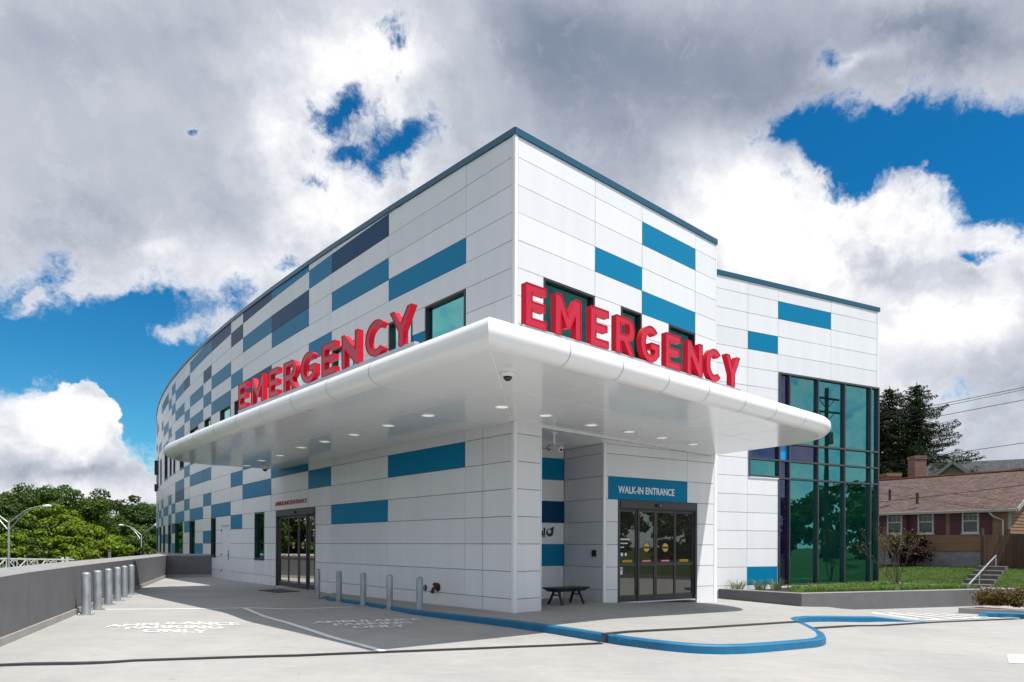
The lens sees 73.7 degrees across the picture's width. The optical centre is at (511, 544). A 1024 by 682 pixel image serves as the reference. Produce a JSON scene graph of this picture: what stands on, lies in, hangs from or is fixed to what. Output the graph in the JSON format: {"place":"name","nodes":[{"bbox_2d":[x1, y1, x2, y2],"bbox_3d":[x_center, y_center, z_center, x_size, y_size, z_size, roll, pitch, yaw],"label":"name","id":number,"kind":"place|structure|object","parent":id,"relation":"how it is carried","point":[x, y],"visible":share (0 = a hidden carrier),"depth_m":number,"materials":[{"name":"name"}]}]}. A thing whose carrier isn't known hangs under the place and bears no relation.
{"place":"outdoors","nodes":[
{"label":"outdoors","id":0,"kind":"place"},
{"bbox_2d":[258,589,299,592],"bbox_3d":[-7.618,1.495,22.317,0.892,0.020,1.841,0,0,-41],"label":"door mat","id":1,"kind":"object","parent":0,"point":[277,590],"depth_m":22.32,"materials":[{"name":"black rubber"}]},
{"bbox_2d":[0,577,1023,681],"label":"driveway","id":2,"kind":"structure","parent":0,"point":[971,651],"depth_m":10.59,"materials":[{"name":"concrete"}]},
{"bbox_2d":[77,572,94,615],"bbox_3d":[-8.986,1.019,14.405,0.300,0.900,0.300,0,0,-25],"label":"bollard","id":3,"kind":"object","parent":2,"relation":"on","point":[85,593],"visible":1,"depth_m":14.34,"materials":[{"name":"metal"}]},
{"bbox_2d":[91,570,104,609],"bbox_3d":[-9.409,1.019,15.503,0.300,0.900,0.300,0,0,-32],"label":"bollard","id":4,"kind":"object","parent":2,"relation":"on","point":[97,589],"visible":0.94,"depth_m":15.44,"materials":[{"name":"metal"}]},
{"bbox_2d":[0,554,211,646],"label":"parapet wall","id":5,"kind":"structure","parent":2,"relation":"on","point":[35,598],"depth_m":13.15,"materials":[{"name":"grey paint"}]},
{"bbox_2d":[102,568,115,605],"bbox_3d":[-9.933,1.022,16.799,0.300,0.900,0.300,0,0,-39],"label":"bollard","id":6,"kind":"object","parent":2,"relation":"on","point":[107,586],"visible":0.97,"depth_m":16.73,"materials":[{"name":"metal"}]},
{"bbox_2d":[112,567,124,600],"bbox_3d":[-10.421,1.026,18.024,0.300,0.900,0.300,0,0,44],"label":"bollard","id":7,"kind":"object","parent":2,"relation":"on","point":[117,586],"visible":0.92,"depth_m":17.95,"materials":[{"name":"metal"}]},
{"bbox_2d":[121,566,130,597],"bbox_3d":[-10.924,1.029,19.237,0.300,0.900,0.300,0,0,37],"label":"bollard","id":8,"kind":"object","parent":2,"relation":"on","point":[124,581],"visible":0.94,"depth_m":19.16,"materials":[{"name":"metal"}]},
{"bbox_2d":[128,564,137,594],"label":"bollard","id":9,"kind":"object","parent":2,"relation":"on","point":[131,570],"visible":0.92,"depth_m":20.37,"materials":[{"name":"metal"}]},
{"bbox_2d":[107,622,239,626],"bbox_3d":[-6.350,1.504,12.856,2.265,0.071,0.365,0,0,-27],"label":"parking text marking","id":10,"kind":"object","parent":2,"relation":"on","point":[211,623],"visible":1,"depth_m":12.94,"materials":[{"name":"white paint"}]},
{"bbox_2d":[125,625,222,628],"bbox_3d":[-6.115,1.504,12.403,1.588,0.069,0.365,0,0,-27],"label":"parking text marking","id":11,"kind":"object","parent":2,"relation":"on","point":[192,626],"visible":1,"depth_m":12.40,"materials":[{"name":"white paint"}]},
{"bbox_2d":[143,629,204,632],"bbox_3d":[-5.878,1.503,11.948,1.044,0.064,0.365,0,0,-26],"label":"parking text marking","id":12,"kind":"object","parent":2,"relation":"on","point":[184,630],"visible":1,"depth_m":11.92,"materials":[{"name":"white paint"}]},
{"bbox_2d":[105,607,339,609],"bbox_3d":[-6.575,1.513,16.196,5.550,0.077,0.542,0,0,-18],"label":"parking line marking","id":13,"kind":"object","parent":2,"relation":"on","point":[264,608],"visible":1,"depth_m":16.29,"materials":[{"name":"white paint"}]},
{"bbox_2d":[0,643,589,664],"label":"expansion joint","id":14,"kind":"object","parent":2,"relation":"on","point":[281,655],"visible":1,"depth_m":9.58,"materials":[{"name":"grey"}]},
{"bbox_2d":[0,642,602,665],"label":"expansion joint","id":15,"kind":"object","parent":2,"relation":"on","point":[190,658],"visible":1,"depth_m":9.54,"materials":[{"name":"black concrete"}]},
{"bbox_2d":[243,608,386,650],"bbox_3d":[-4.153,1.525,13.089,0.206,0.089,7.360,0,0,-37],"label":"parking line marking","id":16,"kind":"object","parent":2,"relation":"on","point":[329,636],"visible":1,"depth_m":12.10,"materials":[{"name":"white paint"}]},
{"bbox_2d":[311,569,324,598],"bbox_3d":[-5.659,1.117,19.863,0.300,0.860,0.300,0,0,19],"label":"bollard","id":17,"kind":"object","parent":2,"relation":"on","point":[317,583],"visible":1,"depth_m":19.80,"materials":[{"name":"metal"}]},
{"bbox_2d":[333,571,341,602],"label":"bollard","id":18,"kind":"object","parent":2,"relation":"on","point":[338,586],"visible":0.92,"depth_m":18.69,"materials":[{"name":"metal"}]},
{"bbox_2d":[356,573,367,606],"bbox_3d":[-3.820,1.137,17.533,0.300,0.860,0.300,0,0,-3],"label":"bollard","id":19,"kind":"object","parent":2,"relation":"on","point":[362,590],"visible":0.94,"depth_m":17.46,"materials":[{"name":"metal"}]},
{"bbox_2d":[315,618,416,622],"bbox_3d":[-2.972,1.563,14.087,2.223,0.025,0.365,0,0,-23],"label":"parking text marking","id":20,"kind":"object","parent":2,"relation":"on","point":[338,621],"visible":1,"depth_m":14.04,"materials":[{"name":"white paint"}]},
{"bbox_2d":[333,621,411,625],"bbox_3d":[-2.765,1.564,13.621,1.559,0.021,0.365,0,0,-23],"label":"parking text marking","id":21,"kind":"object","parent":2,"relation":"on","point":[335,624],"visible":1,"depth_m":13.58,"materials":[{"name":"white paint"}]},
{"bbox_2d":[353,624,402,627],"bbox_3d":[-2.555,1.566,13.152,1.025,0.015,0.365,0,0,-23],"label":"parking text marking","id":22,"kind":"object","parent":2,"relation":"on","point":[371,626],"visible":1,"depth_m":13.11,"materials":[{"name":"white paint"}]},
{"bbox_2d":[383,574,392,610],"bbox_3d":[-2.962,1.142,16.511,0.300,0.860,0.300,0,0,-14],"label":"bollard","id":23,"kind":"object","parent":2,"relation":"on","point":[389,590],"visible":0.88,"depth_m":16.44,"materials":[{"name":"metal"}]},
{"bbox_2d":[416,577,422,609],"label":"bollard","id":24,"kind":"object","parent":2,"relation":"on","point":[419,593],"visible":0.79,"depth_m":15.59,"materials":[{"name":"metal"}]},
{"bbox_2d":[154,126,879,612],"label":"hospital building","id":25,"kind":"structure","parent":2,"relation":"on","point":[466,494],"depth_m":18.79,"materials":[{"name":"white metal"}]},
{"bbox_2d":[160,458,161,484],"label":"window","id":26,"kind":"structure","parent":25,"relation":"in","point":[161,458],"depth_m":48.65,"materials":[{"name":"black glass"}]},
{"bbox_2d":[163,525,164,552],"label":"window","id":27,"kind":"structure","parent":25,"relation":"in","point":[164,525],"depth_m":47.09,"materials":[{"name":"black glass"}]},
{"bbox_2d":[164,455,167,480],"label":"window","id":28,"kind":"structure","parent":25,"relation":"in","point":[166,458],"depth_m":46.26,"materials":[{"name":"black glass"}]},
{"bbox_2d":[168,524,170,553],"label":"window","id":29,"kind":"structure","parent":25,"relation":"in","point":[169,525],"depth_m":44.12,"materials":[{"name":"glass"}]},
{"bbox_2d":[175,522,182,553],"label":"window","id":30,"kind":"structure","parent":25,"relation":"in","point":[178,526],"depth_m":40.34,"materials":[{"name":"green glass"}]},
{"bbox_2d":[189,520,194,553],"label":"window","id":31,"kind":"structure","parent":25,"relation":"in","point":[191,523],"depth_m":36.66,"materials":[{"name":"glass"}]},
{"bbox_2d":[189,425,197,464],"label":"window","id":32,"kind":"structure","parent":25,"relation":"in","point":[195,428],"depth_m":36.23,"materials":[{"name":"teal glass"}]},
{"bbox_2d":[204,416,210,427],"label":"window","id":33,"kind":"structure","parent":25,"relation":"in","point":[207,422],"depth_m":33.52,"materials":[{"name":"teal glass"}]},
{"bbox_2d":[211,517,215,556],"bbox_3d":[-13.954,-0.361,32.300,0.886,1.866,0.972,0,0,0],"label":"window","id":34,"kind":"structure","parent":25,"relation":"in","point":[213,520],"depth_m":32.54,"materials":[{"name":"glass"}]},
{"bbox_2d":[220,404,230,420],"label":"window","id":35,"kind":"structure","parent":25,"relation":"in","point":[225,413],"depth_m":30.72,"materials":[{"name":"teal glass"}]},
{"bbox_2d":[221,524,229,578],"bbox_3d":[-12.798,0.320,30.483,0.150,2.470,1.411,0,0,-37],"label":"service door","id":36,"kind":"structure","parent":25,"relation":"in","point":[225,529],"depth_m":30.48,"materials":[{"name":"white metal"}]},
{"bbox_2d":[234,400,237,414],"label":"window","id":37,"kind":"structure","parent":25,"relation":"in","point":[235,402],"depth_m":29.31,"materials":[{"name":"glass"}]},
{"bbox_2d":[254,512,264,559],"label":"window","id":38,"kind":"structure","parent":25,"relation":"in","point":[259,527],"depth_m":26.95,"materials":[{"name":"green glass"}]},
{"bbox_2d":[275,498,306,505],"bbox_3d":[-7.831,-1.510,24.125,0.016,0.151,2.950,0,0,-39],"label":"lettering sign","id":39,"kind":"object","parent":25,"relation":"attached to","point":[286,502],"visible":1,"depth_m":24.06,"materials":[{"name":"red"}]},
{"bbox_2d":[276,507,315,590],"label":"sliding door","id":40,"kind":"structure","parent":25,"relation":"in","point":[295,528],"depth_m":23.82,"materials":[{"name":"glass"}]},
{"bbox_2d":[291,371,308,389],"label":"window","id":41,"kind":"structure","parent":25,"relation":"in","point":[299,379],"depth_m":23.70,"materials":[{"name":"teal glass"}]},
{"bbox_2d":[238,303,418,413],"bbox_3d":[-4.442,-3.695,14.975,0.130,1.055,8.357,0,0,-42],"label":"emergency sign","id":42,"kind":"object","parent":25,"relation":"attached to","point":[263,388],"visible":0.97,"depth_m":14.32,"materials":[{"name":"red painted metal"},{"name":"red plastic"}]},
{"bbox_2d":[332,340,353,369],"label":"window","id":43,"kind":"structure","parent":25,"relation":"in","point":[338,350],"depth_m":21.36,"materials":[{"name":"teal glass"}]},
{"bbox_2d":[388,317,412,350],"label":"window","id":44,"kind":"structure","parent":25,"relation":"in","point":[393,333],"depth_m":18.86,"materials":[{"name":"teal glass"}]},
{"bbox_2d":[420,414,435,416],"bbox_3d":[-1.761,-2.721,14.360,0.334,0.010,0.334,0,0,0],"label":"ceiling light","id":45,"kind":"object","parent":25,"relation":"attached to","point":[427,415],"visible":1,"depth_m":14.33,"materials":[{"name":"white plastic"}]},
{"bbox_2d":[430,582,439,592],"bbox_3d":[-1.931,1.070,17.072,0.185,0.282,0.223,0,0,-42],"label":"hose connection","id":46,"kind":"object","parent":25,"relation":"attached to","point":[436,587],"visible":1,"depth_m":17.05,"materials":[{"name":"gold metal"}]},
{"bbox_2d":[425,289,465,340],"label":"window","id":47,"kind":"structure","parent":25,"relation":"in","point":[448,314],"depth_m":17.04,"materials":[{"name":"teal glass"}]},
{"bbox_2d":[494,405,509,408],"bbox_3d":[-0.200,-2.716,13.446,0.334,0.010,0.334,0,0,0],"label":"ceiling light","id":48,"kind":"object","parent":25,"relation":"attached to","point":[501,407],"visible":1,"depth_m":13.46,"materials":[{"name":"white plastic"}]},
{"bbox_2d":[500,371,515,380],"bbox_3d":[-0.068,-2.653,10.780,0.247,0.134,0.247,0,0,0],"label":"dome camera","id":49,"kind":"object","parent":25,"relation":"attached to","point":[507,375],"visible":1,"depth_m":10.71,"materials":[{"name":"white plastic"}]},
{"bbox_2d":[542,527,553,536],"bbox_3d":[0.665,-0.375,19.130,1.178,0.317,0.015,0,0,-26],"label":"sign","id":50,"kind":"object","parent":25,"relation":"attached to","point":[551,533],"depth_m":19.31,"materials":[{"name":"black"}]},
{"bbox_2d":[546,433,562,451],"bbox_3d":[1.028,-2.478,16.477,0.229,0.477,0.438,0,0,-39],"label":"bracket camera","id":51,"kind":"object","parent":25,"relation":"attached to","point":[553,446],"visible":1,"depth_m":16.51,"materials":[{"name":"white plastic"}]},
{"bbox_2d":[543,277,594,342],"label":"window","id":52,"kind":"structure","parent":25,"relation":"in","point":[569,294],"depth_m":16.24,"materials":[{"name":"teal glass"}]},
{"bbox_2d":[519,282,740,390],"bbox_3d":[2.572,-3.625,12.834,6.550,0.963,0.130,0,0,-42],"label":"emergency sign","id":53,"kind":"object","parent":25,"relation":"attached to","point":[696,361],"visible":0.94,"depth_m":12.19,"materials":[{"name":"red painted metal"}]},
{"bbox_2d":[621,306,641,358],"bbox_3d":[2.996,-5.182,17.869,0.913,1.865,0.886,0,0,0],"label":"window","id":54,"kind":"structure","parent":25,"relation":"in","point":[636,317],"depth_m":17.96,"materials":[{"name":"teal glass"}]},
{"bbox_2d":[608,476,686,502],"bbox_3d":[3.835,-1.537,19.059,2.946,0.597,0.040,0,0,-32],"label":"entrance sign","id":55,"kind":"object","parent":25,"relation":"attached to","point":[625,488],"visible":1,"depth_m":18.99,"materials":[{"name":"teal metal"}]},
{"bbox_2d":[617,499,696,602],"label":"sliding door","id":56,"kind":"structure","parent":25,"relation":"in","point":[657,544],"depth_m":19.23,"materials":[{"name":"glass"}]},
{"bbox_2d":[668,324,694,374],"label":"window","id":57,"kind":"structure","parent":25,"relation":"in","point":[684,334],"depth_m":19.39,"materials":[{"name":"teal glass"}]},
{"bbox_2d":[326,597,926,654],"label":"kerb","id":58,"kind":"structure","parent":2,"relation":"on","point":[819,640],"depth_m":11.98,"materials":[{"name":"blue paint"}]},
{"bbox_2d":[815,618,1018,627],"bbox_3d":[11.909,1.913,17.589,11.728,0.119,0.586,0,0,-22],"label":"expansion joint","id":59,"kind":"object","parent":2,"relation":"on","point":[909,623],"visible":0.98,"depth_m":17.13,"materials":[{"name":"grey"}]},
{"bbox_2d":[814,618,1023,628],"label":"expansion joint","id":60,"kind":"object","parent":2,"relation":"on","point":[913,623],"visible":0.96,"depth_m":17.05,"materials":[{"name":"black"}]},
{"bbox_2d":[958,607,1023,613],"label":"kerb","id":61,"kind":"structure","parent":2,"relation":"on","point":[970,610],"depth_m":19.61,"materials":[{"name":"concrete"}]},
{"bbox_2d":[978,612,1023,617],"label":"kerb","id":62,"kind":"structure","parent":2,"relation":"on","point":[1001,614],"depth_m":18.71,"materials":[{"name":"blue paint"}]},
{"bbox_2d":[1007,654,1023,662],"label":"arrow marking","id":63,"kind":"object","parent":2,"relation":"on","point":[1012,658],"visible":1,"depth_m":11.56,"materials":[{"name":"white paint"}]},
{"bbox_2d":[0,0,1023,524],"label":"sky","id":64,"kind":"structure","parent":0,"point":[165,164],"materials":[{"name":"white"}]},
{"bbox_2d":[326,593,922,643],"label":"pavement","id":65,"kind":"structure","parent":0,"point":[600,616],"depth_m":14.94,"materials":[{"name":"concrete"}]},
{"bbox_2d":[543,586,589,605],"bbox_3d":[1.388,1.296,17.407,1.240,0.446,0.553,0,0,-42],"label":"bench","id":66,"kind":"object","parent":65,"relation":"on","point":[559,590],"visible":0.95,"depth_m":17.24,"materials":[{"name":"black paint"}]},
{"bbox_2d":[606,621,799,633],"bbox_3d":[4.023,1.596,13.322,5.940,0.187,0.285,0,0,-37],"label":"expansion joint","id":67,"kind":"object","parent":65,"relation":"on","point":[630,631],"visible":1,"depth_m":12.91,"materials":[{"name":"black"}]},
{"bbox_2d":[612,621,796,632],"bbox_3d":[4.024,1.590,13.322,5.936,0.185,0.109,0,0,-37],"label":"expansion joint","id":68,"kind":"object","parent":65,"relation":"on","point":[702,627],"visible":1,"depth_m":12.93,"materials":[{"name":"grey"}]},
{"bbox_2d":[719,582,1015,609],"bbox_3d":[11.745,1.867,22.638,9.841,0.888,4.052,0,0,-27],"label":"planter","id":69,"kind":"object","parent":65,"relation":"on","point":[893,599],"visible":0.59,"depth_m":21.33,"materials":[{"name":"grey paint"}]},
{"bbox_2d":[727,579,750,588],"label":"ornamental grass","id":70,"kind":"object","parent":69,"relation":"in","point":[735,586],"depth_m":22.21,"materials":[{"name":"green plant"}]},
{"bbox_2d":[752,578,767,590],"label":"ornamental grass","id":71,"kind":"object","parent":69,"relation":"in","point":[760,586],"depth_m":22.48,"materials":[{"name":"green plant"}]},
{"bbox_2d":[767,578,783,589],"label":"ornamental grass","id":72,"kind":"object","parent":69,"relation":"in","point":[775,587],"depth_m":22.87,"materials":[{"name":"green plant"}]},
{"bbox_2d":[785,580,979,592],"bbox_3d":[11.963,1.405,23.474,8.259,0.218,3.319,0,0,-23],"label":"ground cover","id":73,"kind":"object","parent":69,"relation":"on","point":[862,586],"visible":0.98,"depth_m":22.93,"materials":[{"name":"green plant"}]},
{"bbox_2d":[853,523,924,585],"bbox_3d":[13.486,0.360,24.437,2.209,2.301,1.552,0,0,-10],"label":"young tree","id":74,"kind":"object","parent":69,"relation":"on","point":[888,545],"visible":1,"depth_m":24.38,"materials":[{"name":"green plant"}]},
{"bbox_2d":[967,584,1012,605],"bbox_3d":[15.038,1.574,21.432,1.415,0.696,1.265,0,0,-32],"label":"shrub","id":75,"kind":"object","parent":69,"relation":"in","point":[989,598],"visible":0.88,"depth_m":21.32,"materials":[{"name":"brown plant"}]},
{"bbox_2d":[994,583,1023,607],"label":"shrub","id":76,"kind":"object","parent":69,"relation":"in","point":[1016,598],"visible":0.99,"depth_m":20.82,"materials":[{"name":"brown plant"}]},
{"bbox_2d":[880,400,1021,426],"bbox_3d":[24.852,-7.452,37.688,0.032,0.253,20.087,0,0,-18],"label":"power line","id":77,"kind":"object","parent":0,"point":[953,413],"visible":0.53,"depth_m":38.20,"materials":[{"name":"black rubber"}]},
{"bbox_2d":[879,564,1023,591],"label":"lawn","id":78,"kind":"structure","parent":0,"point":[1016,575],"depth_m":32.38,"materials":[{"name":"green plant"}]},
{"bbox_2d":[882,528,939,565],"bbox_3d":[21.215,0.133,36.743,2.766,2.053,2.572,0,0,0],"label":"ornamental tree","id":79,"kind":"object","parent":78,"relation":"on","point":[917,554],"visible":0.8,"depth_m":36.08,"materials":[{"name":"brown plant"}]},
{"bbox_2d":[879,386,944,476],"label":"conifer","id":80,"kind":"object","parent":78,"relation":"on","point":[888,397],"visible":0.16,"depth_m":64.33,"materials":[{"name":"green plant"}]},
{"bbox_2d":[879,382,985,478],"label":"conifer","id":81,"kind":"object","parent":78,"relation":"on","point":[923,425],"visible":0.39,"depth_m":61.18,"materials":[{"name":"green plant"}]},
{"bbox_2d":[879,455,1023,566],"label":"bungalow","id":82,"kind":"object","parent":78,"relation":"on","point":[951,524],"visible":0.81,"depth_m":36.75,"materials":[{"name":"brown"}]},
{"bbox_2d":[886,512,901,534],"bbox_3d":[21.489,-1.228,38.342,0.630,1.345,0.786,0,0,0],"label":"window","id":83,"kind":"structure","parent":82,"relation":"in","point":[893,521],"depth_m":38.40,"materials":[{"name":"grey glass"}]},
{"bbox_2d":[918,511,934,534],"bbox_3d":[22.454,-1.225,37.055,0.622,1.345,0.776,0,0,0],"label":"window","id":84,"kind":"structure","parent":82,"relation":"in","point":[925,521],"depth_m":37.08,"materials":[{"name":"grey glass"}]},
{"bbox_2d":[961,509,979,534],"bbox_3d":[23.737,-1.220,35.344,0.609,1.345,0.758,0,0,0],"label":"window","id":85,"kind":"structure","parent":82,"relation":"in","point":[970,521],"depth_m":35.38,"materials":[{"name":"grey glass"}]},
{"bbox_2d":[926,459,1023,475],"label":"grey roof house","id":86,"kind":"structure","parent":78,"relation":"on","point":[952,467],"depth_m":56.58,"materials":[{"name":"grey"}]},
{"bbox_2d":[959,555,1007,586],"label":"garden steps","id":87,"kind":"structure","parent":78,"relation":"on","point":[986,575],"depth_m":30.39,"materials":[{"name":"concrete"}]},
{"bbox_2d":[980,528,1023,568],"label":"fence","id":88,"kind":"object","parent":78,"relation":"on","point":[1008,549],"visible":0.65,"depth_m":33.25,"materials":[{"name":"brown wood"}]},
{"bbox_2d":[881,485,1021,501],"bbox_3d":[20.926,-2.558,31.500,13.047,1.238,0.032,0,0,44],"label":"power line","id":89,"kind":"object","parent":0,"point":[953,493],"visible":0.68,"depth_m":31.82,"materials":[{"name":"black rubber"}]},
{"bbox_2d":[882,443,1021,462],"bbox_3d":[24.852,-5.219,37.687,0.032,0.195,20.087,0,0,-18],"label":"power line","id":90,"kind":"object","parent":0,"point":[952,453],"visible":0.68,"depth_m":38.24,"materials":[{"name":"black rubber"}]},
{"bbox_2d":[880,387,1023,415],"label":"power line","id":91,"kind":"object","parent":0,"point":[953,401],"visible":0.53,"depth_m":38.14,"materials":[{"name":"black rubber"}]},
{"bbox_2d":[880,389,1023,418],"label":"power line","id":92,"kind":"object","parent":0,"point":[955,403],"visible":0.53,"depth_m":38.15,"materials":[{"name":"black rubber"}]},
{"label":"ground","id":93,"kind":"structure","parent":0,"visible":0},
{"bbox_2d":[0,531,41,567],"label":"broadleaf tree","id":94,"kind":"object","parent":93,"relation":"on","point":[18,539],"visible":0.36,"depth_m":81.95,"materials":[{"name":"green plant"}]},
{"bbox_2d":[0,504,51,566],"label":"street lamp","id":95,"kind":"object","parent":93,"relation":"on","point":[8,537],"visible":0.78,"depth_m":51.97,"materials":[{"name":"silver metal"}]},
{"bbox_2d":[0,491,56,562],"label":"broadleaf tree","id":96,"kind":"object","parent":93,"relation":"on","point":[7,506],"visible":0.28,"depth_m":102.60,"materials":[{"name":"green plant"}]},
{"bbox_2d":[0,515,56,563],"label":"broadleaf tree","id":97,"kind":"object","parent":93,"relation":"on","point":[20,526],"visible":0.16,"depth_m":88.70,"materials":[{"name":"green plant"}]},
{"bbox_2d":[0,483,72,514],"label":"broadleaf tree","id":98,"kind":"object","parent":93,"relation":"on","point":[27,488],"visible":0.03,"depth_m":111.95,"materials":[{"name":"green plant"}]},
{"bbox_2d":[0,557,73,567],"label":"truss","id":99,"kind":"object","parent":93,"relation":"on","point":[62,559],"visible":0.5,"depth_m":62.02,"materials":[{"name":"white metal"}]},
{"bbox_2d":[6,539,76,566],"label":"broadleaf tree","id":100,"kind":"object","parent":93,"relation":"on","point":[30,552],"visible":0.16,"depth_m":82.35,"materials":[{"name":"green plant"}]},
{"bbox_2d":[14,502,100,546],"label":"broadleaf tree","id":101,"kind":"object","parent":93,"relation":"on","point":[40,515],"visible":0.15,"depth_m":92.14,"materials":[{"name":"green plant"}]},
{"bbox_2d":[16,485,124,533],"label":"broadleaf tree","id":102,"kind":"object","parent":93,"relation":"on","point":[45,495],"visible":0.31,"depth_m":107.02,"materials":[{"name":"green plant"}]},
{"bbox_2d":[25,519,117,565],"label":"broadleaf tree","id":103,"kind":"object","parent":93,"relation":"on","point":[64,540],"visible":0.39,"depth_m":84.32,"materials":[{"name":"green plant"}]},
{"bbox_2d":[64,535,136,560],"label":"broadleaf tree","id":104,"kind":"object","parent":93,"relation":"on","point":[112,543],"visible":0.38,"depth_m":81.04,"materials":[{"name":"green plant"}]},
{"bbox_2d":[72,488,155,535],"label":"broadleaf tree","id":105,"kind":"object","parent":93,"relation":"on","point":[123,509],"visible":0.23,"depth_m":115.22,"materials":[{"name":"green plant"}]},
{"bbox_2d":[94,534,148,557],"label":"broadleaf tree","id":106,"kind":"object","parent":93,"relation":"on","point":[135,542],"visible":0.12,"depth_m":87.88,"materials":[{"name":"green plant"}]},
{"bbox_2d":[98,521,155,554],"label":"broadleaf tree","id":107,"kind":"object","parent":93,"relation":"on","point":[125,532],"visible":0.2,"depth_m":95.25,"materials":[{"name":"green plant"}]},
{"bbox_2d":[119,524,155,554],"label":"street lamp","id":108,"kind":"object","parent":93,"relation":"on","point":[141,538],"visible":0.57,"depth_m":87.95,"materials":[{"name":"silver metal"}]},
{"bbox_2d":[124,501,155,536],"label":"broadleaf tree","id":109,"kind":"object","parent":93,"relation":"on","point":[139,522],"visible":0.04,"depth_m":119.81,"materials":[{"name":"green plant"}]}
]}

